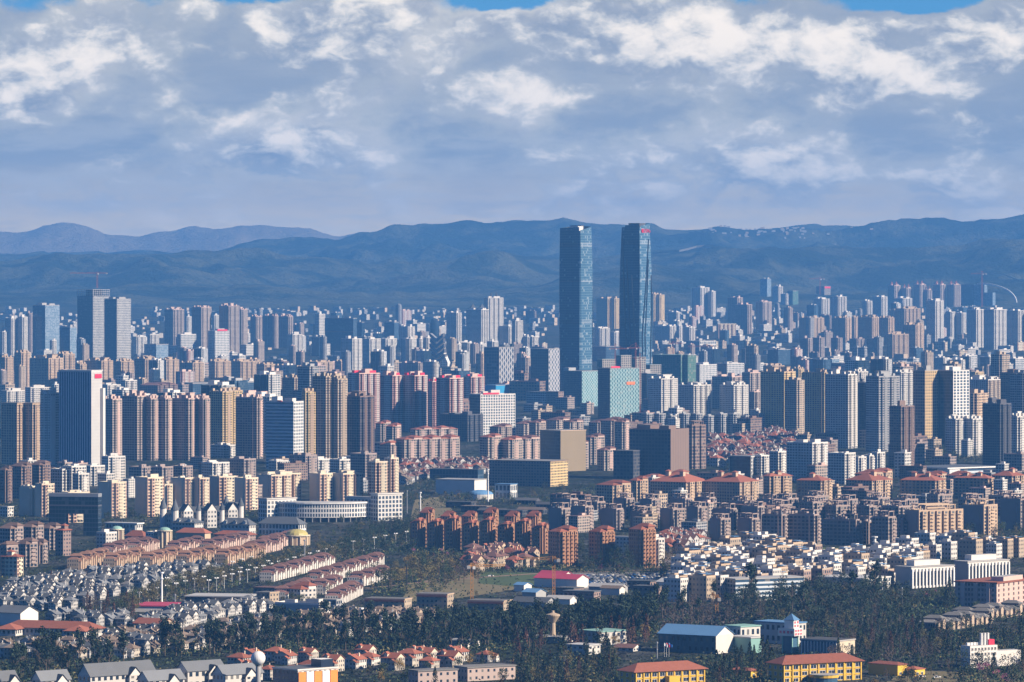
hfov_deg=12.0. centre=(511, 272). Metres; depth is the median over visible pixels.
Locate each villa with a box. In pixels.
[0,586,12,592]
[0,591,10,595]
[0,595,13,606]
[0,642,10,656]
[4,581,17,586]
[7,575,19,582]
[9,590,26,599]
[11,587,24,591]
[12,598,19,604]
[18,595,36,607]
[19,577,29,581]
[19,635,36,644]
[21,642,31,656]
[24,585,38,589]
[24,589,38,597]
[30,575,45,581]
[33,599,47,610]
[36,592,50,601]
[37,587,52,593]
[39,583,53,589]
[44,574,59,581]
[44,581,55,585]
[45,609,62,620]
[47,570,59,575]
[47,598,61,609]
[48,593,64,597]
[49,595,63,606]
[52,586,63,591]
[53,590,65,593]
[54,582,67,586]
[57,576,69,582]
[57,606,71,619]
[58,570,72,578]
[58,575,69,579]
[63,586,78,592]
[63,592,75,597]
[63,595,78,609]
[68,578,82,585]
[69,609,85,620]
[71,573,83,577]
[72,613,86,620]
[74,590,92,605]
[77,587,94,596]
[80,581,94,585]
[82,577,94,582]
[82,641,95,657]
[84,565,97,570]
[85,567,97,574]
[85,609,100,615]
[87,612,104,625]
[93,585,106,589]
[94,588,105,599]
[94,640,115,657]
[95,572,108,578]
[95,576,107,582]
[96,579,107,584]
[97,566,110,572]
[97,570,111,575]
[102,627,119,633]
[103,613,116,625]
[105,582,120,593]
[106,584,119,595]
[107,574,121,581]
[109,631,119,635]
[110,568,122,574]
[112,647,134,658]
[115,608,130,615]
[115,614,134,625]
[120,576,132,582]
[120,580,133,585]
[121,582,132,592]
[122,568,136,574]
[125,631,138,642]
[131,638,150,655]
[133,570,147,575]
[133,575,149,588]
[134,565,148,571]
[134,633,154,640]
[135,614,149,618]
[135,624,148,630]
[136,561,148,566]
[143,610,156,616]
[147,567,160,572]
[147,574,160,585]
[148,623,159,628]
[151,612,163,617]
[152,635,168,650]
[159,569,174,579]
[160,564,171,567]
[160,608,176,618]
[162,604,172,610]
[169,605,183,612]
[171,566,186,578]
[172,561,184,565]
[172,612,191,626]
[180,600,193,605]
[182,561,197,569]
[183,602,197,609]
[184,609,198,623]
[187,566,197,575]
[187,637,202,650]
[192,632,212,648]
[195,559,210,570]
[197,603,208,610]
[198,611,206,623]
[202,607,215,611]
[203,598,221,607]
[204,609,218,620]
[211,605,226,617]
[221,602,235,615]
[231,602,241,614]
[233,616,242,623]
[240,599,256,613]
[241,593,256,598]
[246,624,259,634]
[253,598,266,612]
[254,613,269,617]
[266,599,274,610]
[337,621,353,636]
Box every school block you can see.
[364,596,411,608]
[416,592,454,607]
[467,598,512,609]
[578,628,626,645]
[726,575,804,598]
[800,636,855,654]
[816,574,890,590]
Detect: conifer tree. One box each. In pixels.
[34,661,39,671]
[50,641,59,665]
[52,646,60,669]
[72,647,76,664]
[103,644,113,662]
[107,643,115,661]
[234,635,239,651]
[245,627,254,647]
[257,628,264,647]
[267,625,274,648]
[287,626,293,641]
[301,624,307,644]
[321,629,328,648]
[328,634,333,651]
[338,631,344,649]
[354,624,362,643]
[359,609,366,634]
[359,615,366,637]
[380,622,387,639]
[390,632,397,651]
[394,628,401,649]
[431,666,437,681]
[441,630,448,648]
[470,630,478,653]
[479,652,484,663]
[514,649,520,677]
[515,657,524,681]
[521,639,528,664]
[523,661,532,681]
[530,641,536,660]
[533,666,540,681]
[535,649,541,668]
[537,617,547,643]
[541,653,546,674]
[541,659,547,680]
[542,657,549,679]
[549,653,552,666]
[555,641,565,664]
[555,662,563,681]
[558,634,568,660]
[577,611,584,633]
[580,659,590,681]
[582,635,591,655]
[583,649,589,663]
[596,655,605,681]
[598,656,607,679]
[601,632,607,655]
[604,638,612,661]
[604,659,610,678]
[608,657,615,681]
[626,609,632,627]
[711,661,718,681]
[721,656,728,680]
[727,663,735,681]
[733,647,740,667]
[735,644,744,665]
[737,663,745,681]
[747,641,751,658]
[749,650,756,668]
[755,658,764,681]
[758,635,764,656]
[763,639,769,657]
[765,647,774,670]
[774,600,781,619]
[781,594,790,615]
[812,626,818,636]
[813,609,821,629]
[818,610,826,633]
[835,622,841,637]
[842,614,849,632]
[855,628,862,652]
[858,636,866,657]
[862,616,869,639]
[870,644,877,661]
[877,613,883,633]
[879,633,885,653]
[883,604,890,627]
[885,613,892,631]
[888,624,898,647]
[895,624,902,647]
[900,619,906,640]
[910,633,915,652]
[912,616,920,634]
[928,629,934,651]
[934,623,940,638]
[943,633,951,655]
[948,583,952,596]
[949,637,956,653]
[986,613,994,632]
[989,652,996,675]
[1001,628,1007,645]
[1017,617,1023,638]
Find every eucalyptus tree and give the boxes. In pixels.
[8,642,22,674]
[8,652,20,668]
[18,642,27,675]
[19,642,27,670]
[31,639,38,660]
[34,642,44,669]
[36,636,45,652]
[37,625,47,652]
[39,638,52,669]
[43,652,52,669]
[46,629,55,663]
[50,630,61,652]
[56,647,65,668]
[60,641,73,672]
[73,627,86,657]
[86,626,97,652]
[92,637,104,662]
[102,636,113,661]
[116,628,128,660]
[157,616,170,655]
[160,623,170,645]
[166,621,174,651]
[169,618,184,655]
[177,631,186,657]
[192,625,200,649]
[204,622,211,652]
[207,619,219,655]
[210,616,221,652]
[217,628,225,654]
[220,621,227,645]
[225,625,236,654]
[231,620,239,650]
[238,620,249,647]
[243,611,253,636]
[247,618,257,647]
[258,619,271,649]
[260,613,272,637]
[269,604,279,625]
[271,613,282,646]
[278,604,286,629]
[280,628,290,648]
[284,608,293,629]
[286,615,292,633]
[291,609,301,638]
[294,620,301,646]
[300,613,311,645]
[308,607,317,639]
[311,608,324,640]
[311,612,322,645]
[318,599,327,617]
[321,600,333,624]
[326,624,333,640]
[330,607,340,635]
[338,602,347,621]
[341,620,352,650]
[349,609,361,644]
[363,600,374,628]
[367,612,374,632]
[367,617,381,645]
[369,614,380,637]
[379,607,390,638]
[382,612,392,645]
[387,611,397,634]
[389,616,398,648]
[394,619,404,643]
[399,612,407,640]
[403,621,409,648]
[404,609,415,631]
[404,623,413,647]
[409,605,418,628]
[412,613,421,644]
[418,621,428,645]
[419,617,430,646]
[423,607,431,619]
[423,625,431,646]
[425,612,434,634]
[425,616,433,640]
[431,604,442,628]
[432,626,440,646]
[433,609,445,638]
[436,619,443,639]
[441,608,450,633]
[446,617,457,643]
[451,600,459,618]
[455,611,465,637]
[457,604,468,625]
[457,627,467,645]
[459,623,468,647]
[461,610,469,636]
[466,615,477,644]
[470,605,479,631]
[475,615,484,643]
[480,618,489,643]
[484,606,493,618]
[485,617,493,648]
[486,611,494,642]
[494,605,503,634]
[495,608,504,639]
[500,611,512,639]
[507,599,517,623]
[509,600,520,629]
[509,613,520,636]
[509,614,522,642]
[510,609,517,627]
[513,613,524,634]
[516,603,525,636]
[522,610,531,636]
[523,612,533,646]
[524,605,536,631]
[528,625,537,643]
[532,597,543,625]
[533,610,541,633]
[540,610,549,643]
[541,603,551,628]
[544,601,554,611]
[552,599,563,633]
[562,617,570,637]
[563,604,577,642]
[567,604,579,631]
[574,593,584,611]
[575,602,581,625]
[577,612,587,633]
[584,598,594,624]
[584,606,592,628]
[585,608,594,628]
[591,604,596,619]
[592,595,603,619]
[592,597,600,609]
[592,615,604,642]
[594,603,604,617]
[598,598,609,620]
[600,613,607,625]
[603,602,615,627]
[605,604,616,628]
[606,595,614,607]
[614,604,620,625]
[617,593,625,603]
[618,600,630,628]
[619,609,629,628]
[622,591,632,611]
[629,595,641,619]
[630,604,640,624]
[632,589,644,601]
[632,602,642,625]
[638,599,644,616]
[642,599,652,635]
[647,592,659,618]
[649,600,661,635]
[651,582,659,600]
[657,588,667,616]
[658,584,670,617]
[676,585,687,616]
[676,591,681,612]
[693,597,701,622]
[710,578,717,601]
[722,592,731,612]
[733,596,740,620]
[740,562,757,608]
[747,573,758,595]
[794,577,811,609]
[843,570,857,606]
[867,558,881,590]
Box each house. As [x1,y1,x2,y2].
[0,605,39,624]
[0,670,20,681]
[3,641,18,659]
[26,638,40,655]
[30,669,71,681]
[60,634,77,643]
[67,557,81,569]
[69,553,84,568]
[71,644,87,659]
[76,660,155,681]
[80,551,92,565]
[84,558,86,568]
[86,550,96,565]
[93,548,105,556]
[97,555,99,565]
[98,553,104,564]
[98,634,114,641]
[99,547,109,552]
[102,543,116,551]
[103,556,117,567]
[104,546,114,551]
[105,552,120,564]
[112,540,125,548]
[115,624,133,632]
[116,550,128,562]
[122,549,132,563]
[125,642,140,656]
[127,543,139,548]
[127,548,140,556]
[128,539,141,546]
[128,625,138,630]
[133,547,145,552]
[136,668,185,681]
[137,537,149,551]
[139,555,153,565]
[141,552,155,563]
[144,536,153,550]
[147,627,158,632]
[150,640,160,653]
[151,550,164,561]
[154,538,159,548]
[156,554,163,564]
[157,549,169,561]
[165,547,177,554]
[167,540,181,547]
[169,639,189,651]
[172,628,189,640]
[175,659,223,681]
[176,554,190,562]
[178,538,190,548]
[178,550,192,562]
[181,624,194,632]
[185,537,194,547]
[185,632,198,639]
[189,548,202,559]
[191,535,203,540]
[196,547,206,556]
[199,542,210,546]
[202,538,215,543]
[203,545,215,553]
[207,549,213,560]
[211,537,223,547]
[211,663,264,681]
[214,552,228,564]
[216,616,231,623]
[217,536,228,547]
[217,548,231,563]
[224,534,236,545]
[227,546,240,558]
[227,651,250,663]
[230,533,241,545]
[232,551,239,562]
[234,546,245,560]
[237,531,249,540]
[240,647,264,654]
[241,544,254,557]
[242,659,262,666]
[247,543,258,557]
[255,539,267,552]
[259,570,275,581]
[261,538,271,551]
[261,663,274,679]
[262,566,277,580]
[264,645,286,660]
[268,533,280,538]
[268,536,280,549]
[271,540,279,550]
[272,563,286,577]
[273,649,297,664]
[274,585,289,598]
[276,532,284,546]
[276,590,288,600]
[278,568,285,578]
[280,562,291,576]
[284,583,295,586]
[286,560,300,574]
[293,559,304,573]
[294,622,310,637]
[296,578,309,581]
[297,609,311,613]
[297,647,319,661]
[297,660,310,664]
[300,557,313,568]
[301,577,314,582]
[305,561,312,570]
[305,573,321,578]
[306,555,317,568]
[308,569,323,577]
[313,553,326,565]
[313,578,328,589]
[314,582,326,593]
[318,567,331,573]
[320,552,330,564]
[321,653,345,670]
[323,575,338,584]
[323,622,336,635]
[324,565,336,573]
[325,593,341,598]
[326,588,342,604]
[328,617,337,622]
[331,563,344,577]
[331,574,342,583]
[334,586,348,601]
[337,562,348,576]
[338,584,351,599]
[343,560,356,570]
[343,582,357,596]
[344,653,367,668]
[347,575,363,583]
[347,580,360,595]
[348,558,360,570]
[349,571,365,585]
[353,643,376,654]
[356,556,368,566]
[360,568,375,581]
[362,555,372,566]
[362,651,380,665]
[366,573,373,583]
[367,553,380,564]
[373,552,384,564]
[376,565,388,578]
[379,651,405,670]
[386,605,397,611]
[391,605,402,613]
[398,646,423,666]
[399,458,409,463]
[399,461,409,465]
[399,466,408,470]
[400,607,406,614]
[401,475,411,484]
[403,472,414,481]
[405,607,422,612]
[406,463,417,467]
[407,468,418,472]
[410,457,420,462]
[411,470,423,479]
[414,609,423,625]
[416,646,438,657]
[417,462,428,468]
[417,655,439,668]
[419,456,431,461]
[421,468,429,478]
[432,458,446,463]
[435,649,463,667]
[446,645,468,660]
[452,457,465,464]
[463,462,472,468]
[463,547,482,554]
[464,541,482,550]
[465,553,484,571]
[471,459,484,463]
[473,464,485,472]
[476,546,486,552]
[476,648,498,661]
[479,456,490,460]
[483,462,488,471]
[483,554,495,569]
[485,543,502,549]
[485,546,501,551]
[485,550,503,568]
[492,541,505,549]
[496,550,508,565]
[504,542,521,547]
[504,546,517,553]
[504,554,523,568]
[508,548,523,556]
[510,545,524,550]
[518,551,535,566]
[523,546,540,560]
[527,552,538,560]
[659,533,670,537]
[660,530,673,534]
[664,574,687,601]
[665,536,675,553]
[667,570,690,576]
[668,526,681,530]
[668,573,688,576]
[671,554,690,562]
[671,562,688,572]
[674,538,690,553]
[675,534,693,542]
[678,548,700,553]
[681,559,697,564]
[682,529,695,534]
[683,553,695,556]
[683,567,701,573]
[684,533,700,542]
[684,542,706,547]
[689,565,706,568]
[689,572,715,601]
[691,528,706,535]
[693,561,709,566]
[694,548,711,553]
[694,555,708,562]
[695,532,704,543]
[695,566,710,571]
[697,545,715,549]
[702,547,715,552]
[703,534,710,541]
[705,571,728,600]
[706,432,719,438]
[706,438,715,443]
[706,451,715,463]
[706,565,717,568]
[708,446,721,451]
[709,453,723,465]
[709,554,732,562]
[710,438,723,443]
[710,561,730,565]
[712,543,720,546]
[714,566,738,573]
[716,445,727,449]
[716,547,738,554]
[717,542,731,546]
[718,457,727,467]
[719,535,740,546]
[721,436,734,442]
[721,450,734,457]
[722,568,746,576]
[728,442,745,450]
[728,555,753,561]
[732,447,744,451]
[733,435,742,439]
[733,546,743,552]
[734,531,753,541]
[734,551,748,557]
[735,437,751,442]
[735,558,752,564]
[735,563,747,567]
[740,439,749,445]
[742,539,752,545]
[744,543,758,552]
[749,442,759,447]
[750,532,769,539]
[752,544,775,557]
[753,559,774,567]
[754,555,774,561]
[754,570,767,575]
[757,551,770,554]
[757,565,780,575]
[762,427,772,432]
[762,538,783,544]
[763,447,772,451]
[765,535,785,540]
[766,443,777,447]
[766,553,781,559]
[767,543,787,549]
[769,425,780,428]
[769,564,787,572]
[772,549,787,557]
[775,434,788,439]
[778,439,789,443]
[780,556,801,564]
[782,436,794,441]
[784,539,802,547]
[786,547,810,556]
[787,432,796,438]
[788,565,804,569]
[790,566,810,585]
[797,553,817,562]
[799,563,812,567]
[802,547,821,552]
[803,541,821,549]
[808,551,822,554]
[811,565,830,586]
[816,560,832,564]
[818,552,841,561]
[821,565,832,574]
[822,547,841,552]
[822,561,840,571]
[827,557,842,562]
[836,551,849,559]
[839,546,851,550]
[842,559,862,573]
[844,550,868,560]
[846,564,865,574]
[851,543,862,547]
[852,545,868,552]
[860,559,875,567]
[867,545,890,554]
[869,555,891,564]
[870,562,889,567]
[872,550,892,556]
[875,540,898,547]
[876,566,893,585]
[887,555,911,571]
[891,546,909,551]
[895,535,918,543]
[900,548,923,558]
[903,554,918,558]
[906,541,919,547]
[913,548,929,558]
[914,530,935,544]
[916,543,928,549]
[919,619,939,631]
[923,614,946,629]
[925,542,941,559]
[935,533,951,543]
[938,538,956,559]
[942,612,964,627]
[944,530,955,534]
[948,617,961,628]
[952,530,974,547]
[952,606,972,610]
[955,610,974,626]
[959,536,982,559]
[970,607,993,622]
[972,604,994,619]
[974,614,980,625]
[975,613,983,624]
[978,613,988,624]
[981,537,992,553]
[985,602,1004,618]
[986,541,1001,558]
[993,536,1012,558]
[994,608,998,617]
[1001,600,1022,615]
[1004,605,1012,616]
[1004,607,1010,617]
[1007,605,1019,615]
[1009,535,1023,557]
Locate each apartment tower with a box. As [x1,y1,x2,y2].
[0,330,6,352]
[1,354,12,383]
[1,388,24,401]
[1,402,26,464]
[5,316,17,355]
[14,350,30,386]
[18,314,27,350]
[25,385,49,401]
[25,402,39,460]
[26,311,32,352]
[30,354,62,386]
[40,387,58,466]
[50,338,56,353]
[52,382,58,391]
[58,351,74,369]
[76,360,86,369]
[85,357,112,379]
[102,383,120,397]
[105,394,121,455]
[114,358,133,379]
[121,378,136,389]
[122,390,145,459]
[133,335,145,356]
[135,355,157,382]
[140,382,177,394]
[146,394,158,459]
[147,332,158,343]
[159,357,178,383]
[159,393,171,459]
[164,307,183,347]
[172,392,198,459]
[179,360,203,381]
[185,314,191,333]
[192,305,210,347]
[199,394,209,459]
[209,358,230,379]
[209,388,232,443]
[212,313,218,330]
[219,303,239,353]
[225,387,242,443]
[231,359,256,379]
[236,393,262,458]
[240,307,247,353]
[250,314,261,342]
[256,362,274,373]
[262,314,278,348]
[279,314,292,347]
[282,374,297,400]
[287,332,301,359]
[302,387,315,453]
[308,360,332,370]
[312,372,332,457]
[332,373,347,458]
[335,359,341,370]
[341,336,361,370]
[347,391,373,455]
[348,369,379,428]
[362,336,380,367]
[368,459,387,495]
[380,371,401,431]
[381,336,396,359]
[384,454,398,491]
[399,324,414,347]
[402,371,427,431]
[405,336,416,361]
[416,336,423,348]
[423,335,430,350]
[428,377,435,426]
[436,374,463,425]
[440,411,482,441]
[446,311,461,341]
[457,342,461,351]
[461,341,471,363]
[463,373,484,398]
[466,304,488,346]
[479,342,485,351]
[484,292,502,340]
[487,339,497,346]
[498,324,511,344]
[512,318,522,345]
[523,334,530,347]
[528,335,537,348]
[595,327,609,345]
[596,297,609,327]
[609,296,618,328]
[610,331,618,345]
[642,412,652,423]
[648,374,677,412]
[652,292,657,325]
[654,411,665,424]
[655,324,675,343]
[656,293,664,320]
[666,414,677,424]
[668,311,679,324]
[672,324,682,341]
[678,382,710,414]
[679,411,690,427]
[682,326,694,341]
[691,412,702,423]
[692,286,709,318]
[703,414,714,432]
[708,290,715,318]
[712,373,741,408]
[716,412,727,432]
[720,381,747,414]
[728,296,742,322]
[728,412,739,432]
[735,303,751,333]
[740,414,751,417]
[742,369,759,410]
[749,390,759,414]
[753,411,764,428]
[756,300,771,329]
[760,367,795,429]
[763,363,783,370]
[772,285,782,301]
[781,293,789,304]
[787,439,827,480]
[793,365,803,379]
[799,315,823,341]
[800,336,812,356]
[802,368,827,433]
[812,336,824,356]
[814,297,829,316]
[825,369,857,448]
[828,451,855,483]
[831,295,846,317]
[831,315,851,342]
[831,336,842,351]
[849,337,864,351]
[851,315,857,338]
[854,367,867,381]
[858,315,878,339]
[858,378,865,446]
[861,299,872,316]
[866,337,873,352]
[866,371,899,451]
[872,295,887,316]
[879,316,893,344]
[887,331,908,357]
[888,281,900,306]
[889,400,913,467]
[894,296,911,305]
[894,369,912,404]
[895,306,920,331]
[901,284,912,305]
[903,322,923,356]
[909,362,920,369]
[913,280,925,306]
[924,285,931,306]
[926,298,943,342]
[933,281,945,306]
[945,310,954,338]
[945,414,964,454]
[947,281,960,306]
[955,311,965,338]
[964,415,981,454]
[967,307,983,347]
[969,375,999,398]
[970,370,983,376]
[982,398,1011,465]
[984,307,1006,349]
[1000,369,1023,402]
[1007,309,1023,345]
[1011,411,1023,452]
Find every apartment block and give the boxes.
[0,465,12,502]
[0,506,13,516]
[0,549,22,576]
[11,461,31,498]
[19,484,34,515]
[32,460,50,485]
[35,481,54,516]
[51,467,68,492]
[55,523,71,555]
[57,460,71,467]
[61,490,89,522]
[62,464,85,489]
[72,472,88,490]
[86,463,104,485]
[96,529,116,547]
[98,479,126,517]
[102,453,124,480]
[129,464,151,477]
[135,474,163,516]
[146,530,156,538]
[151,464,172,482]
[164,481,172,509]
[170,476,193,506]
[171,463,192,476]
[193,475,209,505]
[201,460,229,476]
[208,474,235,505]
[210,442,235,457]
[229,456,255,476]
[234,474,257,509]
[256,591,279,601]
[257,471,291,497]
[268,459,290,470]
[275,470,300,500]
[275,598,329,616]
[288,581,315,600]
[289,452,316,476]
[309,470,332,500]
[317,456,331,472]
[319,598,342,606]
[330,457,349,472]
[333,470,362,500]
[350,451,376,479]
[376,420,391,441]
[380,440,397,460]
[386,423,401,440]
[395,434,459,460]
[410,425,457,436]
[480,433,501,458]
[489,459,567,486]
[490,423,511,437]
[500,435,522,458]
[515,420,530,435]
[520,435,539,458]
[529,419,545,435]
[546,416,569,428]
[549,502,570,528]
[553,493,577,506]
[563,418,583,429]
[571,500,593,529]
[584,496,605,518]
[586,433,604,464]
[586,440,588,468]
[589,419,602,434]
[596,480,630,505]
[597,446,615,470]
[600,503,623,529]
[601,417,621,446]
[613,492,634,518]
[614,418,629,449]
[615,535,628,554]
[630,476,647,500]
[630,505,653,527]
[640,493,660,518]
[645,473,664,476]
[650,469,705,505]
[656,534,664,565]
[660,503,684,529]
[670,493,692,518]
[671,469,689,473]
[687,501,707,530]
[694,492,716,507]
[704,470,758,505]
[709,513,730,540]
[712,502,737,529]
[717,323,735,337]
[730,496,753,507]
[737,512,759,533]
[741,500,765,530]
[754,453,768,475]
[756,494,778,503]
[762,470,792,497]
[762,508,787,539]
[766,499,791,506]
[769,448,785,472]
[775,505,797,513]
[777,493,797,510]
[787,508,820,543]
[796,472,832,503]
[799,496,825,525]
[805,490,828,503]
[822,513,861,545]
[824,500,849,518]
[832,494,857,515]
[845,470,893,499]
[854,469,883,475]
[856,455,865,472]
[856,500,880,520]
[859,516,871,543]
[864,453,874,469]
[864,492,889,504]
[871,510,896,544]
[872,449,884,468]
[877,468,891,478]
[882,500,909,518]
[894,494,917,508]
[895,514,907,537]
[900,471,945,497]
[905,503,962,537]
[927,489,951,507]
[931,470,946,478]
[946,471,970,478]
[953,471,994,497]
[958,493,985,507]
[962,498,997,536]
[988,490,1014,514]
[991,467,1023,482]
[1000,492,1023,529]
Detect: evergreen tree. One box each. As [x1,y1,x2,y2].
[337,534,348,546]
[340,542,351,554]
[357,545,367,554]
[359,536,370,546]
[365,518,375,528]
[375,522,384,534]
[379,534,390,547]
[380,517,388,528]
[381,540,389,550]
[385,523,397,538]
[387,517,397,526]
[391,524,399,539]
[393,513,403,524]
[396,535,405,545]
[397,526,406,538]
[401,531,409,540]
[402,518,409,527]
[409,538,418,547]
[411,507,420,517]
[428,547,436,558]
[465,491,473,498]
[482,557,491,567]
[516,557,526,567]
[540,481,547,488]
[578,535,585,548]
[578,543,583,559]
[605,556,614,566]
[607,546,620,560]
[607,548,621,567]
[610,544,622,565]
[619,550,633,561]
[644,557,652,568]
[704,652,722,669]
[726,646,736,663]
[729,590,740,608]
[729,594,747,615]
[735,584,754,612]
[736,584,749,605]
[738,665,749,681]
[745,585,759,611]
[750,588,769,608]
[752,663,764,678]
[761,645,773,657]
[761,652,773,669]
[767,584,784,607]
[769,586,793,612]
[771,574,787,593]
[771,583,786,600]
[774,597,793,617]
[782,579,804,609]
[796,587,813,611]
[799,576,813,593]
[802,595,817,614]
[802,608,816,628]
[806,603,821,622]
[810,606,825,626]
[811,574,824,591]
[813,578,828,604]
[815,581,835,612]
[816,570,831,590]
[823,591,840,608]
[823,591,848,623]
[825,583,839,603]
[827,601,846,624]
[830,569,847,585]
[834,580,848,598]
[838,577,854,598]
[842,590,859,613]
[850,581,866,605]
[853,573,872,592]
[853,590,868,609]
[854,593,871,622]
[855,579,870,603]
[866,575,885,604]
[869,582,891,602]
[873,593,890,614]
[877,580,896,602]
[888,596,910,619]
[889,595,910,615]
[893,589,908,602]
[894,579,911,595]
[901,662,916,680]
[909,668,920,681]
[913,593,922,602]
[917,587,929,599]
[923,654,937,673]
[942,619,957,634]
[945,668,954,679]
[953,647,969,664]
[956,612,971,630]
[956,629,972,643]
[956,666,968,681]
[962,661,974,676]
[966,620,979,640]
[969,650,984,667]
[974,630,980,641]
[976,621,987,632]
[978,650,991,666]
[992,623,1002,636]
[993,522,1004,533]
[994,614,1008,630]
[998,654,1016,671]
[999,626,1014,645]
[1002,663,1019,681]
[1011,605,1021,614]
[1011,613,1022,632]
[1012,522,1021,531]
[1016,643,1023,659]
[1017,655,1023,670]
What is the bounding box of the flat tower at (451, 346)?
[446,337,456,360]
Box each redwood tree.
[85,591,88,609]
[87,596,91,609]
[105,591,110,609]
[130,596,135,615]
[511,629,514,647]
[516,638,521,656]
[537,633,542,650]
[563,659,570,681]
[567,620,573,642]
[573,626,577,642]
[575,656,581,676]
[579,623,584,642]
[609,616,613,627]
[617,615,622,628]
[625,622,630,642]
[626,624,632,643]
[631,619,636,642]
[641,626,646,642]
[645,618,649,640]
[717,665,721,681]
[734,661,738,676]
[869,624,873,641]
[887,630,893,652]
[903,623,908,641]
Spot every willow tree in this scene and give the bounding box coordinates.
[121,593,134,610]
[126,592,142,611]
[129,599,140,607]
[138,586,152,601]
[149,583,159,596]
[149,590,159,601]
[168,575,180,587]
[168,586,177,601]
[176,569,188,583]
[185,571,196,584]
[191,576,201,592]
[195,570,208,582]
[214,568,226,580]
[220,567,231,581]
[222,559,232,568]
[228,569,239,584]
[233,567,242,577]
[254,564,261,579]
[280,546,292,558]
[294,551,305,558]
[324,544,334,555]
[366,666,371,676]
[380,567,397,587]
[395,566,404,585]
[407,559,419,572]
[411,555,422,575]
[412,563,428,582]
[416,549,428,561]
[422,563,435,576]
[426,560,436,575]
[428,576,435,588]
[432,557,442,572]
[435,551,445,565]
[445,553,460,568]
[450,570,458,579]
[454,560,462,569]
[471,567,481,578]
[530,665,540,680]
[541,665,556,681]
[561,650,572,662]
[563,667,579,681]
[590,656,598,669]
[593,675,604,681]
[778,608,785,616]
[795,610,804,620]
[860,634,870,649]
[900,647,908,656]
[916,629,927,641]
[934,636,942,647]
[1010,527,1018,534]
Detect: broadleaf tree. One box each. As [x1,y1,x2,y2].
[109,597,123,608]
[157,584,171,600]
[175,573,184,583]
[180,580,192,594]
[207,572,219,586]
[207,575,215,586]
[236,559,246,570]
[242,570,250,578]
[243,563,256,579]
[260,553,270,562]
[283,552,293,560]
[328,544,341,556]
[352,533,363,543]
[354,540,361,548]
[375,568,387,578]
[378,662,388,675]
[379,668,388,679]
[380,569,396,583]
[399,667,409,681]
[407,568,417,584]
[413,552,428,569]
[420,557,434,566]
[422,661,430,667]
[439,565,449,577]
[445,568,454,576]
[453,657,462,664]
[498,650,506,659]
[498,668,508,677]
[617,562,623,572]
[622,562,630,572]
[929,588,934,599]
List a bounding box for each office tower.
[33,303,59,354]
[58,369,104,464]
[60,325,76,357]
[77,289,109,359]
[104,297,130,364]
[144,344,167,358]
[177,332,195,358]
[208,328,228,362]
[266,396,303,467]
[312,335,320,355]
[315,311,324,335]
[325,315,356,353]
[357,320,364,337]
[384,320,398,339]
[469,390,514,434]
[484,347,513,384]
[531,348,559,390]
[540,429,585,470]
[563,367,597,406]
[593,346,618,360]
[598,366,638,418]
[629,424,688,475]
[642,369,657,398]
[686,341,715,354]
[686,420,705,468]
[696,362,716,382]
[716,362,743,375]
[744,362,767,371]
[760,277,770,296]
[787,291,797,304]
[816,286,830,294]
[913,365,937,438]
[938,366,968,446]

